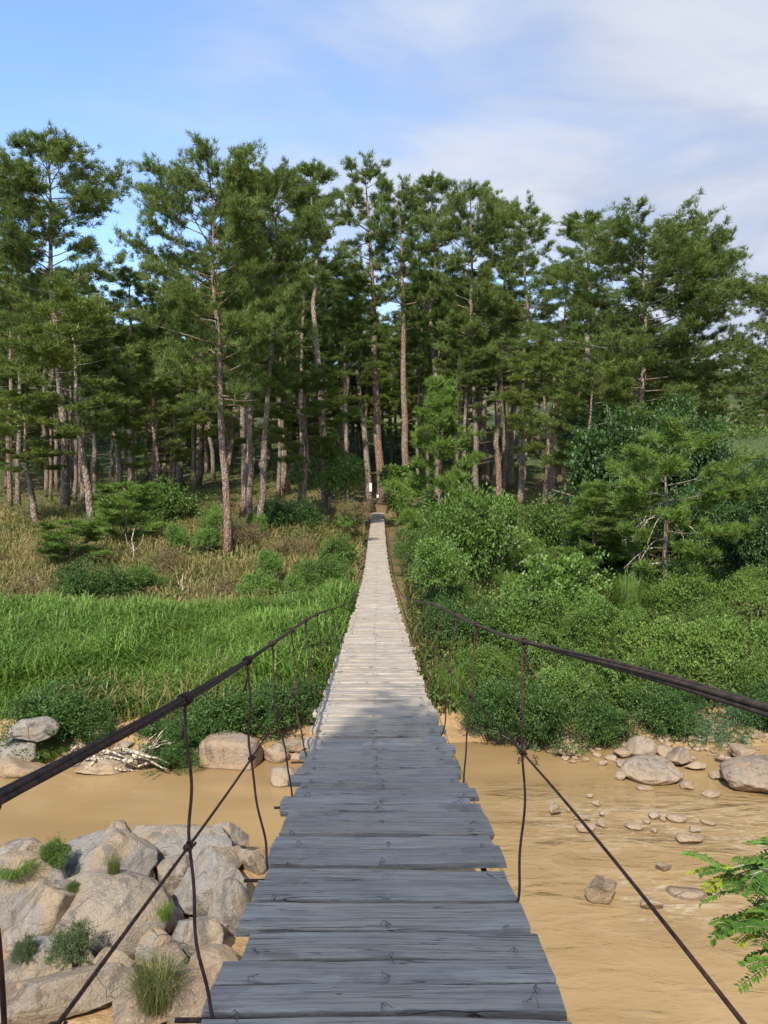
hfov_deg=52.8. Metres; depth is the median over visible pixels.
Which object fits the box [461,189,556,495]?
pine tree
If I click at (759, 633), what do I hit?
bush
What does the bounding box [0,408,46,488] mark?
pine tree
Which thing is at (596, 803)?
stone
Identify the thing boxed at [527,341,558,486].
pine tree
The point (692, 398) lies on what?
pine tree
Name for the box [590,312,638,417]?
pine tree
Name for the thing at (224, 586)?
bush
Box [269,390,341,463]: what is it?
pine tree
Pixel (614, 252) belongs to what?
pine tree
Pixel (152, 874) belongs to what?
boulder
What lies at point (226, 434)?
pine tree
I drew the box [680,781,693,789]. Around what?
stone
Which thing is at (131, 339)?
pine tree
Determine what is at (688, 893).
boulder
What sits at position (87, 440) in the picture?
pine tree
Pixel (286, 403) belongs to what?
pine tree
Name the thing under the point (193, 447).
pine tree
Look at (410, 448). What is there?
pine tree
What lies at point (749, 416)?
pine tree
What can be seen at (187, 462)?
pine tree
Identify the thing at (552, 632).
bush
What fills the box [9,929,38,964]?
shrub
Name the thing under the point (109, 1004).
boulder
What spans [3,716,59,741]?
boulder
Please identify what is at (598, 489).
pine tree
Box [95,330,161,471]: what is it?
pine tree
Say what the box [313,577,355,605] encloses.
bush
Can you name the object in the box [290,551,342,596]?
bush
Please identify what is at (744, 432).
undergrowth
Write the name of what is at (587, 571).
bush
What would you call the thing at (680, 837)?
boulder
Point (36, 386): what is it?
pine tree
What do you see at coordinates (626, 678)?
bush
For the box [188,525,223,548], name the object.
bush
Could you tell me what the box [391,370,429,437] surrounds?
pine tree
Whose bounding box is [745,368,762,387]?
pine tree
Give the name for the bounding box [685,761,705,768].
stone
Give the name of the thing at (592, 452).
bush
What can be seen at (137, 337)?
pine tree
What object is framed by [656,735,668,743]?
stone
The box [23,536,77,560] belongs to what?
bush
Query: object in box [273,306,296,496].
pine tree
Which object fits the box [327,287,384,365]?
pine tree
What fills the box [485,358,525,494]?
pine tree
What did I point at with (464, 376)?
pine tree
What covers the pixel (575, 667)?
bush
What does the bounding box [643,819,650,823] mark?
stone
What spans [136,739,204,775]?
bush
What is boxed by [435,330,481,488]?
pine tree
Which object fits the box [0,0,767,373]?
sky
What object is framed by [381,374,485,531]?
pine tree
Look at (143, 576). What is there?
bush
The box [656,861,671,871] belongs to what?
stone
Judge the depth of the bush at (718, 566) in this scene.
33.87 m
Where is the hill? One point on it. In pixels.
(491, 410)
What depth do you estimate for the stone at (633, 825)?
16.19 m
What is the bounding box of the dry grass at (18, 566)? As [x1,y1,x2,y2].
[0,500,367,611]
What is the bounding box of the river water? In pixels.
[0,742,767,1023]
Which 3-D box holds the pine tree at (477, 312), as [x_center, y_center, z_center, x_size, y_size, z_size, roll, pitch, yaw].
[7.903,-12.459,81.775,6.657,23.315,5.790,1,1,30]
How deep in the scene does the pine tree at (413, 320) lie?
105.98 m
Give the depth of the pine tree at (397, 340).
95.32 m
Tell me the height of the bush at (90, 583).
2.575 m
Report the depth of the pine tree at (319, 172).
65.06 m
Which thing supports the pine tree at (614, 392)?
on the ground at (454, 733)
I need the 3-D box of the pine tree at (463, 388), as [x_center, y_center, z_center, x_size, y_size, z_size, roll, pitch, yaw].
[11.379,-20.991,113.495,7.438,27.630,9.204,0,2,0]
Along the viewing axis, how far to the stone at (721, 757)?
20.10 m
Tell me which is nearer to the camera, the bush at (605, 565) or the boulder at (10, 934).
the boulder at (10, 934)
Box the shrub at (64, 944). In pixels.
[42,913,99,969]
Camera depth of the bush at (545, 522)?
39.49 m
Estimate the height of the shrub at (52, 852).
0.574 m
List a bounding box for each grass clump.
[0,856,45,880]
[101,854,125,875]
[102,946,211,1017]
[154,900,174,921]
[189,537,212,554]
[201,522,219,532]
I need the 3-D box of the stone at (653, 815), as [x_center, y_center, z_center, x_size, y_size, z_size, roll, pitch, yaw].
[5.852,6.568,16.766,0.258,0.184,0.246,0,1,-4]
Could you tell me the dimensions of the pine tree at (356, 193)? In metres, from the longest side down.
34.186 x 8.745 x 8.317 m
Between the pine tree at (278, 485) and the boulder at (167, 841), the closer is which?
the boulder at (167, 841)
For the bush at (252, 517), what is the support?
on the ground at (454, 733)
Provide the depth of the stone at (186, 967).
10.43 m
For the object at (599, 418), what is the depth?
46.18 m
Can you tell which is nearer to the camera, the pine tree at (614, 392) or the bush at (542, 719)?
the bush at (542, 719)
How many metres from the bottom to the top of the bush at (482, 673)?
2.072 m
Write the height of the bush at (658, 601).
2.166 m
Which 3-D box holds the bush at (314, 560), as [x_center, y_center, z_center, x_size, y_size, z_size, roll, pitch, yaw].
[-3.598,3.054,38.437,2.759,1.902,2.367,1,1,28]
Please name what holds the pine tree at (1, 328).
on the ground at (454, 733)
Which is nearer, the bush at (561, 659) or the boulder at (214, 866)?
the boulder at (214, 866)
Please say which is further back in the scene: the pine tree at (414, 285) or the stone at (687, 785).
the pine tree at (414, 285)
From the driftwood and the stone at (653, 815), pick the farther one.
the driftwood
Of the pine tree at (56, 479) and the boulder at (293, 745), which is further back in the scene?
the pine tree at (56, 479)
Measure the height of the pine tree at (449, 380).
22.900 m
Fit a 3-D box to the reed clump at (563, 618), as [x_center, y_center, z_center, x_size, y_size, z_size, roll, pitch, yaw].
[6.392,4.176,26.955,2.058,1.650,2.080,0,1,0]
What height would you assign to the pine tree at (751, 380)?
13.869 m
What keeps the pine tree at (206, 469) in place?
on the ground at (454, 733)
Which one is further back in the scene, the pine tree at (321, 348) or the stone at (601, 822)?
the pine tree at (321, 348)
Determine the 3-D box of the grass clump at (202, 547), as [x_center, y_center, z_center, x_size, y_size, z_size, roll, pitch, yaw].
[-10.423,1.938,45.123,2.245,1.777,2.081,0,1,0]
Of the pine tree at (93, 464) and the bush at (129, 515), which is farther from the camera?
the pine tree at (93, 464)
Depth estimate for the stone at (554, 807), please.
16.84 m
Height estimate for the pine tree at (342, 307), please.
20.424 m
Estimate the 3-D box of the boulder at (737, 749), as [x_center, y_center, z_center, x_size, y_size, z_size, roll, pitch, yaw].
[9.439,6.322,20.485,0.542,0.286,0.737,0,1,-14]
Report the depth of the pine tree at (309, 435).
95.03 m
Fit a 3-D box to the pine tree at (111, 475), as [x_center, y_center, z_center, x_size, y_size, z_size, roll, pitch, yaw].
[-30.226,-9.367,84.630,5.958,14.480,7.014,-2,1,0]
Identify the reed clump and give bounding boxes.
[425,658,479,709]
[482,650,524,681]
[489,570,523,589]
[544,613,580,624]
[602,567,659,611]
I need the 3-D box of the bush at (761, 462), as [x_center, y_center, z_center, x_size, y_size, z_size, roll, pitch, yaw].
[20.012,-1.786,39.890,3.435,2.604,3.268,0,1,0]
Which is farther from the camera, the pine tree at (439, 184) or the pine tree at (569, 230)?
the pine tree at (439, 184)
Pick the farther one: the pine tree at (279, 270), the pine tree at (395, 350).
the pine tree at (395, 350)
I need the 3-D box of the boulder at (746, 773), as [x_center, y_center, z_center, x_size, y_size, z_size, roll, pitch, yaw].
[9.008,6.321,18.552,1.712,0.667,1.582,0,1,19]
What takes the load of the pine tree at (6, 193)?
on the ground at (454, 733)
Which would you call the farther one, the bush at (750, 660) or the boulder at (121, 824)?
the bush at (750, 660)
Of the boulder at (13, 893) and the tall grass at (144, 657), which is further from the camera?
the tall grass at (144, 657)
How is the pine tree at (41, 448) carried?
on the ground at (454, 733)
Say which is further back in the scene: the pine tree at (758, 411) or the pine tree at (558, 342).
the pine tree at (758, 411)
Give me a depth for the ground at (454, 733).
72.47 m
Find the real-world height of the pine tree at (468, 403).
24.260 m
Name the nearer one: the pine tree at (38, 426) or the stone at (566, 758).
the stone at (566, 758)
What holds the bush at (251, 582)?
on the ground at (454, 733)
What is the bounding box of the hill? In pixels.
[0,339,767,432]
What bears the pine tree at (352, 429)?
on the ground at (454, 733)
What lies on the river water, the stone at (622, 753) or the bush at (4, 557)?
the stone at (622, 753)
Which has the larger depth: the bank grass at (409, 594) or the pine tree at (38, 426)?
the pine tree at (38, 426)
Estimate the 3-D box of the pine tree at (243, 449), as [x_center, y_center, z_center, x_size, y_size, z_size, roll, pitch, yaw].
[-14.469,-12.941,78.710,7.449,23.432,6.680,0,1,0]
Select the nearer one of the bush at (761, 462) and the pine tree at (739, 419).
the bush at (761, 462)
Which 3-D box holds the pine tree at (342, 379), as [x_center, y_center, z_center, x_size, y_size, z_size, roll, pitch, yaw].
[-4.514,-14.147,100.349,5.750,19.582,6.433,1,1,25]
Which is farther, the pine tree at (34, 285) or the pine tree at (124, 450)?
the pine tree at (124, 450)
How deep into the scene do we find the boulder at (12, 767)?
19.20 m
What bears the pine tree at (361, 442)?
on the ground at (454, 733)
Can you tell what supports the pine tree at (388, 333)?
on the ground at (454, 733)
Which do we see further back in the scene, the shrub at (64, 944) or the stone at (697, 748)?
the stone at (697, 748)
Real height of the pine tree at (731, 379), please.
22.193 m
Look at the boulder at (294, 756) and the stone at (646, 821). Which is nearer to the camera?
the stone at (646, 821)
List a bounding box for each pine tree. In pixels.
[0,120,137,509]
[0,183,48,507]
[0,202,48,508]
[0,285,170,522]
[0,310,17,405]
[0,320,17,463]
[0,374,56,476]
[0,376,38,480]
[0,387,4,461]
[0,388,98,522]
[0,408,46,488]
[1,266,25,466]
[6,275,37,487]
[7,290,45,469]
[12,424,90,475]
[22,289,78,501]
[26,270,77,464]
[29,518,118,562]
[32,265,79,492]
[35,278,60,497]
[43,265,108,491]
[45,266,98,499]
[47,406,105,465]
[49,319,74,479]
[58,315,104,502]
[58,377,116,447]
[62,333,123,499]
[72,346,103,501]
[85,323,106,447]
[88,360,140,490]
[90,408,217,447]
[91,479,171,539]
[93,364,126,489]
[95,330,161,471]
[95,364,215,491]
[97,264,170,499]
[99,334,157,490]
[106,370,148,470]
[107,129,299,556]
[113,282,193,481]
[114,373,145,451]
[118,402,239,466]
[123,322,194,458]
[126,357,164,479]
[128,310,178,483]
[134,300,182,482]
[135,413,207,484]
[139,282,210,486]
[141,313,210,487]
[148,381,239,456]
[157,326,303,508]
[166,300,205,493]
[167,248,227,485]
[181,263,230,480]
[182,323,214,474]
[195,306,236,454]
[196,168,297,519]
[200,262,234,474]
[204,218,304,517]
[208,154,342,536]
[208,270,254,489]
[222,274,239,450]
[227,396,298,466]
[247,275,322,494]
[252,303,261,474]
[253,355,368,506]
[254,253,294,470]
[254,415,351,470]
[268,253,313,477]
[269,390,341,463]
[270,182,354,506]
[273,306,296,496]
[277,288,338,456]
[284,277,295,484]
[287,157,359,510]
[291,317,322,460]
[298,319,367,474]
[299,259,351,481]
[304,311,358,411]
[306,302,322,462]
[313,294,384,504]
[317,372,400,462]
[320,284,368,497]
[324,261,378,477]
[326,389,387,460]
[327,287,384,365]
[329,332,365,452]
[331,149,412,504]
[331,273,390,512]
[335,299,387,461]
[336,332,394,452]
[350,318,392,443]
[366,172,441,515]
[370,324,400,444]
[370,367,417,453]
[377,333,410,466]
[379,281,450,376]
[380,378,421,432]
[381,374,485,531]
[381,384,400,446]
[382,420,489,476]
[384,286,445,474]
[385,312,429,457]
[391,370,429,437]
[392,307,417,420]
[393,199,458,500]
[394,330,441,500]
[395,320,430,456]
[397,268,465,462]
[397,310,441,470]
[399,169,474,485]
[406,275,454,478]
[409,307,462,495]
[412,177,524,506]
[425,280,507,470]
[425,285,488,490]
[425,306,477,465]
[426,312,498,487]
[429,356,463,466]
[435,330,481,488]
[444,330,506,489]
[452,275,473,410]
[454,330,515,489]
[455,392,497,423]
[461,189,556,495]
[465,294,500,471]
[477,300,530,463]
[479,297,537,492]
[479,353,511,498]
[482,323,503,444]
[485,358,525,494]
[489,334,604,512]
[491,200,568,512]
[497,371,549,452]
[503,358,548,505]
[504,315,532,465]
[506,350,546,413]
[511,344,584,503]
[518,186,755,413]
[520,356,653,479]
[524,254,603,511]
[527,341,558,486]
[529,357,606,471]
[530,320,570,434]
[533,478,657,577]
[535,370,551,457]
[544,342,605,478]
[547,207,637,409]
[551,327,610,473]
[552,492,710,579]
[580,377,617,411]
[583,217,767,419]
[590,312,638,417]
[601,321,673,406]
[602,411,767,585]
[625,375,658,410]
[632,353,690,406]
[650,360,709,413]
[670,354,706,370]
[690,388,705,402]
[693,265,767,411]
[698,387,730,419]
[712,399,725,422]
[716,418,727,426]
[725,366,740,387]
[725,413,745,434]
[731,388,749,424]
[737,388,753,409]
[740,358,753,383]
[740,402,764,422]
[741,377,755,405]
[741,410,760,428]
[743,406,758,425]
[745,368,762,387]
[747,416,761,430]
[750,396,767,431]
[758,370,767,391]
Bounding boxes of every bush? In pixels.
[0,552,14,564]
[0,571,71,600]
[0,673,116,761]
[19,738,75,762]
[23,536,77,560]
[49,553,143,601]
[71,692,132,749]
[79,489,157,529]
[114,559,174,596]
[115,501,141,521]
[118,706,225,765]
[132,552,165,569]
[134,474,208,523]
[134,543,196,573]
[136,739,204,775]
[159,522,192,546]
[161,680,311,746]
[184,573,242,601]
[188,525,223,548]
[191,501,240,537]
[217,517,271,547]
[229,569,285,603]
[239,509,269,531]
[244,671,326,733]
[253,546,285,575]
[254,489,331,532]
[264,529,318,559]
[266,576,286,597]
[280,569,312,599]
[282,556,320,576]
[284,622,341,674]
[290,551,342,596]
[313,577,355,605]
[315,530,363,566]
[315,559,355,581]
[317,574,361,602]
[334,499,367,528]
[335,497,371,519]
[389,521,438,562]
[403,531,472,591]
[404,478,552,587]
[408,491,454,531]
[415,588,502,650]
[427,582,477,610]
[444,636,506,691]
[445,584,480,608]
[454,681,529,740]
[459,644,514,690]
[466,673,601,755]
[467,664,534,704]
[472,576,567,663]
[475,487,532,546]
[490,617,576,672]
[494,546,615,608]
[501,532,551,572]
[505,546,557,570]
[509,493,580,554]
[527,588,574,627]
[534,641,641,708]
[535,661,593,710]
[538,517,569,554]
[538,635,608,672]
[541,606,609,662]
[548,403,691,516]
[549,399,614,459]
[555,554,601,587]
[556,508,652,574]
[563,688,638,749]
[565,589,613,633]
[568,588,628,642]
[573,668,610,698]
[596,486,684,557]
[596,645,698,716]
[603,605,636,650]
[605,388,700,434]
[608,584,692,624]
[608,612,728,682]
[614,600,650,629]
[616,681,707,743]
[618,403,745,496]
[627,645,697,690]
[639,554,713,605]
[642,566,733,619]
[658,470,751,565]
[669,694,763,750]
[671,653,730,705]
[674,608,766,687]
[676,595,723,622]
[680,575,760,618]
[681,605,753,644]
[691,565,731,597]
[700,500,767,579]
[714,557,751,571]
[715,640,767,695]
[718,466,767,523]
[719,560,767,610]
[721,674,764,706]
[722,676,767,732]
[738,687,767,732]
[742,454,767,479]
[745,617,767,652]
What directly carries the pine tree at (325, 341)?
on the ground at (454, 733)
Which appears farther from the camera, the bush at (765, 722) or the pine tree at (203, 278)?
the pine tree at (203, 278)
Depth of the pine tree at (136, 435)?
118.03 m
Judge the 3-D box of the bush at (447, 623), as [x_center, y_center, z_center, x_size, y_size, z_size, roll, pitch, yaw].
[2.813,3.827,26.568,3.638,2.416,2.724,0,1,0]
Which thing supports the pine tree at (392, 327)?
on the ground at (454, 733)
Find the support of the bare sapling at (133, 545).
on the ground at (454, 733)
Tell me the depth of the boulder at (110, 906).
10.93 m
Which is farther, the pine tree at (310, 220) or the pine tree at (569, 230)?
the pine tree at (569, 230)
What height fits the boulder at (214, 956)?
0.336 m
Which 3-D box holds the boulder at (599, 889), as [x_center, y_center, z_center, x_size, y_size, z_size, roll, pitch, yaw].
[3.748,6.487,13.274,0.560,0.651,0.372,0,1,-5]
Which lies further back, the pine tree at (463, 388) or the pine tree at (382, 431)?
the pine tree at (382, 431)
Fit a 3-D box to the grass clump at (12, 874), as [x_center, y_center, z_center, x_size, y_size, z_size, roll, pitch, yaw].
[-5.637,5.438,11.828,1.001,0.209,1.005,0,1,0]
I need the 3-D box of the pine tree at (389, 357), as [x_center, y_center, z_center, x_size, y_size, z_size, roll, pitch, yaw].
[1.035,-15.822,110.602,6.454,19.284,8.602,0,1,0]
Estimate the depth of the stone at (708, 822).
16.41 m
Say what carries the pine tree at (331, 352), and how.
on the ground at (454, 733)
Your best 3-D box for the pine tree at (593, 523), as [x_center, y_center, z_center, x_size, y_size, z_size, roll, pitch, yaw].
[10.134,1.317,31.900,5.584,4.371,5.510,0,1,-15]
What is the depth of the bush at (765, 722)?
22.35 m
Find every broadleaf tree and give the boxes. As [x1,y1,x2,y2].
[289,438,369,514]
[376,462,416,524]
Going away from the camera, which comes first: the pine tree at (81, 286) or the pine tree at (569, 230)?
the pine tree at (569, 230)
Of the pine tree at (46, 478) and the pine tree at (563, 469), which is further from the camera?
the pine tree at (46, 478)
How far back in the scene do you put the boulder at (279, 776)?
18.67 m
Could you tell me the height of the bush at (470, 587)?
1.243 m
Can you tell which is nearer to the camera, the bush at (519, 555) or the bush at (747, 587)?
the bush at (747, 587)
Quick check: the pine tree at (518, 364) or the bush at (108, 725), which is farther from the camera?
the pine tree at (518, 364)
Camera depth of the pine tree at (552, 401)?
105.24 m
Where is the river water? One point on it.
(622, 957)
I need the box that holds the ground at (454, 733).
[0,435,767,1023]
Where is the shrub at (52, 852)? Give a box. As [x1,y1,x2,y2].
[32,831,74,869]
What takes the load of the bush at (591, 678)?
on the ground at (454, 733)
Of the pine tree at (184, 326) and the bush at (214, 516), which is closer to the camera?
the bush at (214, 516)
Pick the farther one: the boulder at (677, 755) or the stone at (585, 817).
the boulder at (677, 755)
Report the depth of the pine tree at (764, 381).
313.55 m
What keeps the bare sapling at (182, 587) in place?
on the ground at (454, 733)
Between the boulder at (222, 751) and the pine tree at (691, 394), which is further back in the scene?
the pine tree at (691, 394)
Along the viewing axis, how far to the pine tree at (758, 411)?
222.10 m
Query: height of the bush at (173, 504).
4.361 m
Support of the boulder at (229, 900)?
on the ground at (454, 733)
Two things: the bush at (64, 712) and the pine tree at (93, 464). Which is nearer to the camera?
the bush at (64, 712)
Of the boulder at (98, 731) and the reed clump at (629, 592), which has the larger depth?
the reed clump at (629, 592)
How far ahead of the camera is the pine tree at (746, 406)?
233.48 m
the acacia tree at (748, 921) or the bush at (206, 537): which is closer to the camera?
the acacia tree at (748, 921)
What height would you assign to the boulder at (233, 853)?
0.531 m
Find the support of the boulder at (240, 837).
on the ground at (454, 733)
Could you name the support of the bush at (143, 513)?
on the ground at (454, 733)
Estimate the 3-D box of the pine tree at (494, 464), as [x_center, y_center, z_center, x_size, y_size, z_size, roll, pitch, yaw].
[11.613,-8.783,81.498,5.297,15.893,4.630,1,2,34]
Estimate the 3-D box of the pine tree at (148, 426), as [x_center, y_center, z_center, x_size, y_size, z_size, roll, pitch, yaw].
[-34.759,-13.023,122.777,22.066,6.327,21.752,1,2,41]
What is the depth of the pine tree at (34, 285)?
65.83 m
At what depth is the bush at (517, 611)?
26.02 m
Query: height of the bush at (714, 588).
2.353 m
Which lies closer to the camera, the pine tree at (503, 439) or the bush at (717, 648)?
the bush at (717, 648)
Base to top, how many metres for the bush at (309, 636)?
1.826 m
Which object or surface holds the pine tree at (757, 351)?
on the ground at (454, 733)
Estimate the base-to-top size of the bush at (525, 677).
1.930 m
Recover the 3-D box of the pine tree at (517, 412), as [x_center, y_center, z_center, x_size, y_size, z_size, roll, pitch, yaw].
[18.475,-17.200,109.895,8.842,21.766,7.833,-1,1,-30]
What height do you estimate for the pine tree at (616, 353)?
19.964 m
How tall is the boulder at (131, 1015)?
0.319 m
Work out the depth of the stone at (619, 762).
19.92 m
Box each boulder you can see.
[0,738,36,761]
[0,757,46,777]
[0,837,43,854]
[0,850,68,935]
[0,962,140,1023]
[1,925,22,955]
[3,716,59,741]
[4,936,74,984]
[15,879,75,938]
[50,869,174,959]
[63,827,158,877]
[70,940,93,966]
[73,751,138,774]
[91,946,136,969]
[91,1001,111,1010]
[93,725,107,738]
[109,820,131,831]
[112,978,167,1023]
[132,824,231,867]
[135,927,172,963]
[149,869,154,878]
[151,968,217,1023]
[153,943,188,971]
[157,855,193,893]
[169,906,184,933]
[171,846,248,916]
[171,916,223,957]
[186,748,198,764]
[188,943,238,973]
[199,729,263,770]
[208,878,249,936]
[211,821,249,848]
[220,923,228,939]
[221,845,242,868]
[240,849,265,874]
[263,742,290,762]
[270,766,294,786]
[276,738,305,751]
[289,752,299,760]
[576,822,595,832]
[584,875,616,904]
[620,754,683,784]
[626,736,657,755]
[641,895,663,908]
[656,743,672,756]
[663,746,692,764]
[666,886,706,900]
[675,832,703,842]
[708,769,724,779]
[719,755,767,792]
[729,743,756,756]
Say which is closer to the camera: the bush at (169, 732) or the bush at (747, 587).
the bush at (169, 732)
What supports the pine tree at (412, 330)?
on the ground at (454, 733)
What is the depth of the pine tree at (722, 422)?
197.08 m
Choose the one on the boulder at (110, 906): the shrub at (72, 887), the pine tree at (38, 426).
the shrub at (72, 887)
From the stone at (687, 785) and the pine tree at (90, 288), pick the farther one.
the pine tree at (90, 288)
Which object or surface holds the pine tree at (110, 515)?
on the ground at (454, 733)
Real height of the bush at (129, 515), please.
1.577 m
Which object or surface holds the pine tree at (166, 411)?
on the ground at (454, 733)
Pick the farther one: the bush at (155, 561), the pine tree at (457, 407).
the pine tree at (457, 407)
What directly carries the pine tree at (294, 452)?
on the ground at (454, 733)
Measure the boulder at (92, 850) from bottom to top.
1.332 m
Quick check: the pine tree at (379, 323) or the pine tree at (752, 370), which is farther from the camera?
the pine tree at (752, 370)
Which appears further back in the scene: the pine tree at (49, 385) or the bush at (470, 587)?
the pine tree at (49, 385)
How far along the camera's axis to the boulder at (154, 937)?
10.75 m
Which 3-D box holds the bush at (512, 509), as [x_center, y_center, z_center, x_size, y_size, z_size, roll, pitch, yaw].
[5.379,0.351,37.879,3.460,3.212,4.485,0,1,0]
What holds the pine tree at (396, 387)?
on the ground at (454, 733)
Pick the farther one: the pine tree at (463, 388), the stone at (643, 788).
the pine tree at (463, 388)
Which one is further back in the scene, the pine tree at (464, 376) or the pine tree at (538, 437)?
the pine tree at (538, 437)
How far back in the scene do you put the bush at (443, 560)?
27.75 m
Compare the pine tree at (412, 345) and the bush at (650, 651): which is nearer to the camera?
the bush at (650, 651)
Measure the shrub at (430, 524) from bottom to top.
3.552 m
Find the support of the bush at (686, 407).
on the ground at (454, 733)
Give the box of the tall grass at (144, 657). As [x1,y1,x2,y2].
[0,578,357,725]
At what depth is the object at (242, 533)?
45.13 m
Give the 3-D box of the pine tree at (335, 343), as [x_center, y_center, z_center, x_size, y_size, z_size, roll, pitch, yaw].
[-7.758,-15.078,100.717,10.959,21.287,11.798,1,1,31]
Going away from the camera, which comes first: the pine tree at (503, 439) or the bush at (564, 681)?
the bush at (564, 681)
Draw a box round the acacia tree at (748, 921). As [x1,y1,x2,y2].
[680,836,767,994]
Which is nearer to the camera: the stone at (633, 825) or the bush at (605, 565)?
the stone at (633, 825)
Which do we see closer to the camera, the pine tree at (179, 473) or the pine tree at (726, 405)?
the pine tree at (179, 473)
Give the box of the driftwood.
[70,727,176,771]
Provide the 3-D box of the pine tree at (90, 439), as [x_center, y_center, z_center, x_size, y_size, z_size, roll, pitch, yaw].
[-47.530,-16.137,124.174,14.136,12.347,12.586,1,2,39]
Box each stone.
[120,741,133,748]
[179,964,189,969]
[549,802,560,813]
[557,744,577,755]
[560,755,570,760]
[574,813,590,820]
[582,756,588,761]
[591,752,602,757]
[593,800,600,806]
[596,818,606,827]
[598,760,607,765]
[604,754,616,761]
[613,749,630,756]
[615,770,625,780]
[616,759,624,766]
[624,821,643,829]
[636,785,654,790]
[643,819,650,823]
[648,811,659,819]
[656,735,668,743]
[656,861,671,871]
[659,815,666,821]
[664,741,673,746]
[666,813,687,822]
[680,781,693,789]
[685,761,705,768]
[689,826,700,831]
[691,746,703,750]
[700,819,715,824]
[701,789,720,798]
[703,746,710,751]
[715,754,731,760]
[739,737,751,742]
[749,732,761,738]
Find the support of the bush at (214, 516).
on the ground at (454, 733)
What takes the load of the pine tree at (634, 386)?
on the ground at (454, 733)
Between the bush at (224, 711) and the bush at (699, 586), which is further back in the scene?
the bush at (699, 586)
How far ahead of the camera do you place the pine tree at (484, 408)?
106.27 m
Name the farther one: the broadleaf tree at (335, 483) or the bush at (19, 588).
the broadleaf tree at (335, 483)
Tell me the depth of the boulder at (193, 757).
20.05 m
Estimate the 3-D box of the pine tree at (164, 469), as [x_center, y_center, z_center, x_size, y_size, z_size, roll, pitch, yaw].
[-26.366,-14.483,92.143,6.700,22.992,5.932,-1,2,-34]
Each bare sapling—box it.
[125,530,143,560]
[177,574,189,598]
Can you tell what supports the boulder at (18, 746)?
on the ground at (454, 733)
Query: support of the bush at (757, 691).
on the ground at (454, 733)
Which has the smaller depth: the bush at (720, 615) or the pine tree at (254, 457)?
the bush at (720, 615)
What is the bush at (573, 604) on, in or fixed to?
on the ground at (454, 733)
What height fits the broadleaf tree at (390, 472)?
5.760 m
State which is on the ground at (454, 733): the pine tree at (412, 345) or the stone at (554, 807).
the pine tree at (412, 345)
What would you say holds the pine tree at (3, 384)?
on the ground at (454, 733)
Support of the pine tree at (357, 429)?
on the ground at (454, 733)
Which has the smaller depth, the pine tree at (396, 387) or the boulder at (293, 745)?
the boulder at (293, 745)
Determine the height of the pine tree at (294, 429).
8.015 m
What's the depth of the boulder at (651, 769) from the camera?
18.87 m
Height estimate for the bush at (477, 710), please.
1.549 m
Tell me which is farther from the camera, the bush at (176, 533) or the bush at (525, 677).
the bush at (176, 533)
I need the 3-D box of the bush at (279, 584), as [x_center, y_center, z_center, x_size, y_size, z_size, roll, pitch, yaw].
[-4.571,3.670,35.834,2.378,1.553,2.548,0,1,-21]
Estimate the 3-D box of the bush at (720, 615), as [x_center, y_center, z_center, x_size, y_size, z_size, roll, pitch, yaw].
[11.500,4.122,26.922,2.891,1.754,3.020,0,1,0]
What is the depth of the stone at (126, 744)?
20.63 m
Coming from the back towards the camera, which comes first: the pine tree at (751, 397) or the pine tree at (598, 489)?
the pine tree at (751, 397)
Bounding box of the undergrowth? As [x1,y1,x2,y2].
[0,417,767,713]
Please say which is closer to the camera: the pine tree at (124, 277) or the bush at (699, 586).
the bush at (699, 586)
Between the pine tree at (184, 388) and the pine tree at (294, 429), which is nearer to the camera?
the pine tree at (294, 429)
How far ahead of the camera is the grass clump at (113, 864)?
11.44 m
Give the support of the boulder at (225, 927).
on the ground at (454, 733)
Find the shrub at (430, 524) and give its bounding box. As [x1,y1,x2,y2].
[418,500,455,544]
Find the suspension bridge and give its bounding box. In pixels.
[0,493,767,1023]
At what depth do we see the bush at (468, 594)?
28.62 m
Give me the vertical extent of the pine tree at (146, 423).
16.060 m
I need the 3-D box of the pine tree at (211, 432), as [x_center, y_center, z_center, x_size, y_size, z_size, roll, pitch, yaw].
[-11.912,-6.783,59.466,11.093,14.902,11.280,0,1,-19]
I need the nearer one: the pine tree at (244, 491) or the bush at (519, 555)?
the bush at (519, 555)
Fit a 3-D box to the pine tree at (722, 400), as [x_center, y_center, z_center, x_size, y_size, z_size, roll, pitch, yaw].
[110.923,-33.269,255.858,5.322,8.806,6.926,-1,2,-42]
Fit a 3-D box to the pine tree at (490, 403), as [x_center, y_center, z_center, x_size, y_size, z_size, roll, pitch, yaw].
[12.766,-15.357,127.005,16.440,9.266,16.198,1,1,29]
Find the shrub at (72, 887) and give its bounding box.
[65,879,80,892]
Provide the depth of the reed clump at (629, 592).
27.79 m
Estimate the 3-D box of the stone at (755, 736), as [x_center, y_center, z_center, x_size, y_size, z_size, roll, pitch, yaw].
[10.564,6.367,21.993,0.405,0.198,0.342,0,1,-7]
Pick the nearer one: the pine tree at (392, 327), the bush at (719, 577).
the bush at (719, 577)
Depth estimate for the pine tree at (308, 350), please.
82.71 m
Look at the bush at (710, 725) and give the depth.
21.85 m
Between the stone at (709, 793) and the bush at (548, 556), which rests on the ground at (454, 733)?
the bush at (548, 556)
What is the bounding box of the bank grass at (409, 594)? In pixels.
[386,512,767,715]
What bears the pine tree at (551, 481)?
on the ground at (454, 733)
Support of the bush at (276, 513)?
on the ground at (454, 733)
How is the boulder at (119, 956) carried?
on the ground at (454, 733)

